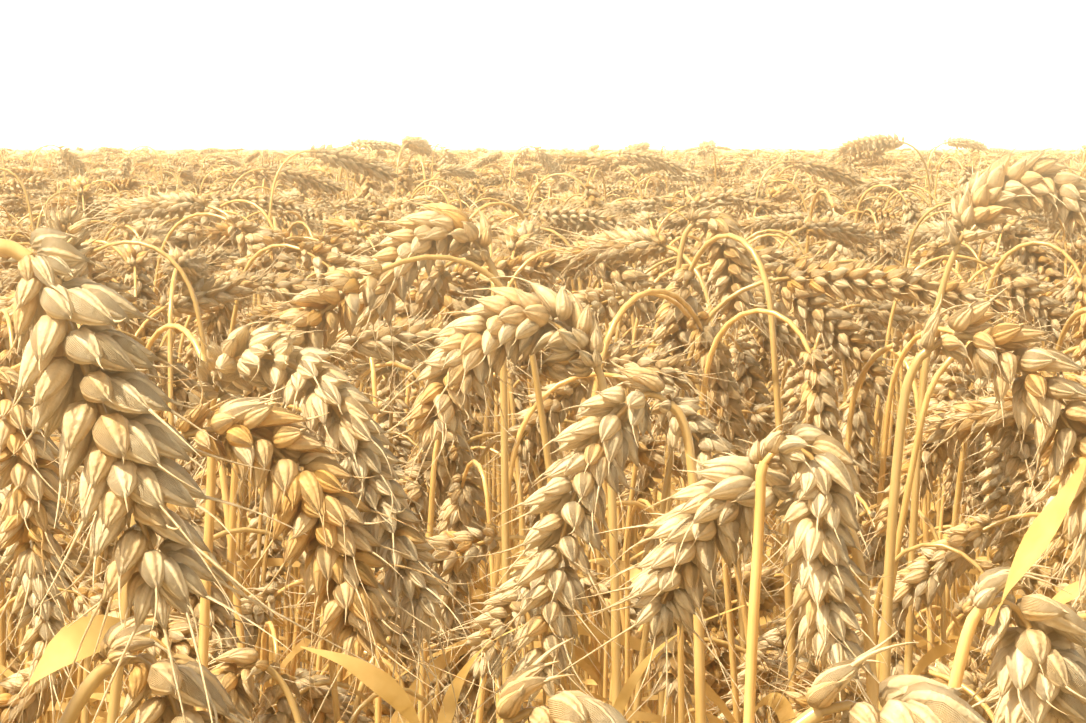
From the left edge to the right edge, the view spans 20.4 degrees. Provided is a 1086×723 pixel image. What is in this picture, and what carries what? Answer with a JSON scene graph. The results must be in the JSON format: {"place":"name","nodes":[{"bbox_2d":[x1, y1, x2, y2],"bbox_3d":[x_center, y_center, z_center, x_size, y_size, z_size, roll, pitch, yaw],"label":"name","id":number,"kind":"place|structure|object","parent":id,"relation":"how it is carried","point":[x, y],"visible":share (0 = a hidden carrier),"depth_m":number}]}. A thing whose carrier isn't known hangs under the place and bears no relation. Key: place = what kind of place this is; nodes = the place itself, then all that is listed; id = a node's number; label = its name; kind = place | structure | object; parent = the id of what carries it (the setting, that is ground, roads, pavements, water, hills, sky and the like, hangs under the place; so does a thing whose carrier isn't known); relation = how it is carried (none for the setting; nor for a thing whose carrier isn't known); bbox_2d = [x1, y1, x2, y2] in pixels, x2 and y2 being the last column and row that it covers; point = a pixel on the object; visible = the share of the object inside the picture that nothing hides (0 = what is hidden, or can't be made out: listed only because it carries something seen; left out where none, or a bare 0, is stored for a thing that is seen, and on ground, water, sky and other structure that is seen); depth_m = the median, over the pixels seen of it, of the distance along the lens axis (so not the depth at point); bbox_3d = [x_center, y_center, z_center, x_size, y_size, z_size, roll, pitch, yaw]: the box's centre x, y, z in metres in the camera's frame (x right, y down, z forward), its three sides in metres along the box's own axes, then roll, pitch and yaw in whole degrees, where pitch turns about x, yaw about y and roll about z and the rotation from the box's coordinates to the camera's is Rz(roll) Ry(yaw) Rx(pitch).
{"place":"outdoors","nodes":[
{"label":"outdoors","id":0,"kind":"place"},
{"bbox_2d":[300,646,419,722],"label":"dry leaf","id":1,"kind":"object","parent":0,"point":[386,687],"visible":0.96,"depth_m":0.78},
{"bbox_2d":[0,0,1085,148],"label":"sky","id":2,"kind":"structure","parent":0,"point":[128,74]},
{"bbox_2d":[6,149,1084,722],"bbox_3d":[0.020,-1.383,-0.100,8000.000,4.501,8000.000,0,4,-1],"label":"field ground","id":3,"kind":"structure","parent":0,"point":[172,151],"depth_m":185.28},
{"bbox_2d":[0,476,125,722],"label":"wheat ear","id":4,"kind":"object","parent":3,"relation":"on","point":[46,625],"visible":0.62,"depth_m":1.24},
{"bbox_2d":[0,367,129,672],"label":"wheat ear","id":5,"kind":"object","parent":3,"relation":"on","point":[28,510],"visible":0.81,"depth_m":0.98},
{"bbox_2d":[0,141,145,679],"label":"wheat ear","id":6,"kind":"object","parent":3,"relation":"on","point":[74,222],"visible":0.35,"depth_m":1.69},
{"bbox_2d":[58,614,250,722],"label":"wheat ear","id":7,"kind":"object","parent":3,"relation":"on","point":[149,674],"visible":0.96,"depth_m":0.61},
{"bbox_2d":[0,227,383,722],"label":"wheat ear","id":8,"kind":"object","parent":3,"relation":"on","point":[98,397],"visible":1,"depth_m":0.59},
{"bbox_2d":[29,614,174,685],"bbox_3d":[-0.100,0.066,0.695,0.037,0.016,0.007,0,4,-1],"label":"dry leaf","id":9,"kind":"object","parent":8,"relation":"attached to","point":[61,649],"visible":0.56,"depth_m":0.69},
{"bbox_2d":[81,502,338,722],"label":"wheat ear","id":10,"kind":"object","parent":3,"relation":"on","point":[220,615],"visible":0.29,"depth_m":1.41},
{"bbox_2d":[206,647,302,722],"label":"wheat ear","id":11,"kind":"object","parent":3,"relation":"on","point":[237,683],"visible":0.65,"depth_m":1.29},
{"bbox_2d":[107,377,499,722],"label":"wheat ear","id":12,"kind":"object","parent":3,"relation":"on","point":[315,502],"visible":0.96,"depth_m":0.93},
{"bbox_2d":[178,321,522,722],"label":"wheat ear","id":13,"kind":"object","parent":3,"relation":"on","point":[240,359],"visible":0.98,"depth_m":0.94},
{"bbox_2d":[331,194,548,722],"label":"wheat ear","id":14,"kind":"object","parent":3,"relation":"on","point":[430,228],"visible":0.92,"depth_m":1.39},
{"bbox_2d":[374,276,620,705],"bbox_3d":[0.008,0.377,1.142,0.086,0.815,0.209,-3,5,-33],"label":"wheat ear","id":15,"kind":"object","parent":3,"relation":"on","point":[476,347],"visible":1,"depth_m":1.16},
{"bbox_2d":[437,624,523,722],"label":"dry leaf","id":16,"kind":"object","parent":15,"relation":"attached to","point":[449,705],"visible":0.9,"depth_m":1.20},
{"bbox_2d":[496,638,627,722],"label":"wheat ear","id":17,"kind":"object","parent":3,"relation":"on","point":[520,687],"visible":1,"depth_m":0.57},
{"bbox_2d":[443,359,705,722],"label":"wheat ear","id":18,"kind":"object","parent":3,"relation":"on","point":[604,445],"visible":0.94,"depth_m":0.96},
{"bbox_2d":[613,605,744,713],"bbox_3d":[0.046,0.112,1.077,0.052,0.050,0.005,0,4,-1],"label":"dry leaf","id":19,"kind":"object","parent":18,"relation":"attached to","point":[623,698],"visible":0.71,"depth_m":1.08},
{"bbox_2d":[514,201,800,715],"bbox_3d":[0.046,0.323,1.779,0.187,0.835,0.110,2,4,22],"label":"wheat ear","id":20,"kind":"object","parent":3,"relation":"on","point":[727,258],"visible":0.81,"depth_m":1.74},
{"bbox_2d":[495,438,877,722],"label":"wheat ear","id":21,"kind":"object","parent":3,"relation":"on","point":[706,522],"visible":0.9,"depth_m":0.90},
{"bbox_2d":[743,422,904,722],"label":"wheat ear","id":22,"kind":"object","parent":3,"relation":"on","point":[819,464],"visible":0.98,"depth_m":0.88},
{"bbox_2d":[791,631,987,722],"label":"wheat ear","id":23,"kind":"object","parent":3,"relation":"on","point":[905,698],"visible":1,"depth_m":0.49},
{"bbox_2d":[878,283,1085,710],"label":"wheat ear","id":24,"kind":"object","parent":3,"relation":"on","point":[1035,393],"visible":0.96,"depth_m":0.97},
{"bbox_2d":[904,136,1085,674],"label":"wheat ear","id":25,"kind":"object","parent":3,"relation":"on","point":[993,194],"visible":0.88,"depth_m":1.44},
{"bbox_2d":[948,564,1085,722],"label":"wheat ear","id":26,"kind":"object","parent":3,"relation":"on","point":[1037,669],"visible":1,"depth_m":0.71},
{"bbox_2d":[987,460,1085,625],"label":"dry leaf","id":27,"kind":"object","parent":26,"relation":"attached to","point":[1040,533],"visible":1,"depth_m":0.66},
{"bbox_2d":[972,604,1085,722],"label":"wheat ear","id":28,"kind":"object","parent":3,"relation":"on","point":[992,696],"visible":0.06,"depth_m":0.80},
{"bbox_2d":[1052,580,1080,603],"bbox_3d":[0.189,0.109,1.120,0.040,0.061,0.009,0,4,-1],"label":"dry leaf","id":29,"kind":"object","parent":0,"point":[1062,597],"visible":0.16,"depth_m":1.12}
]}

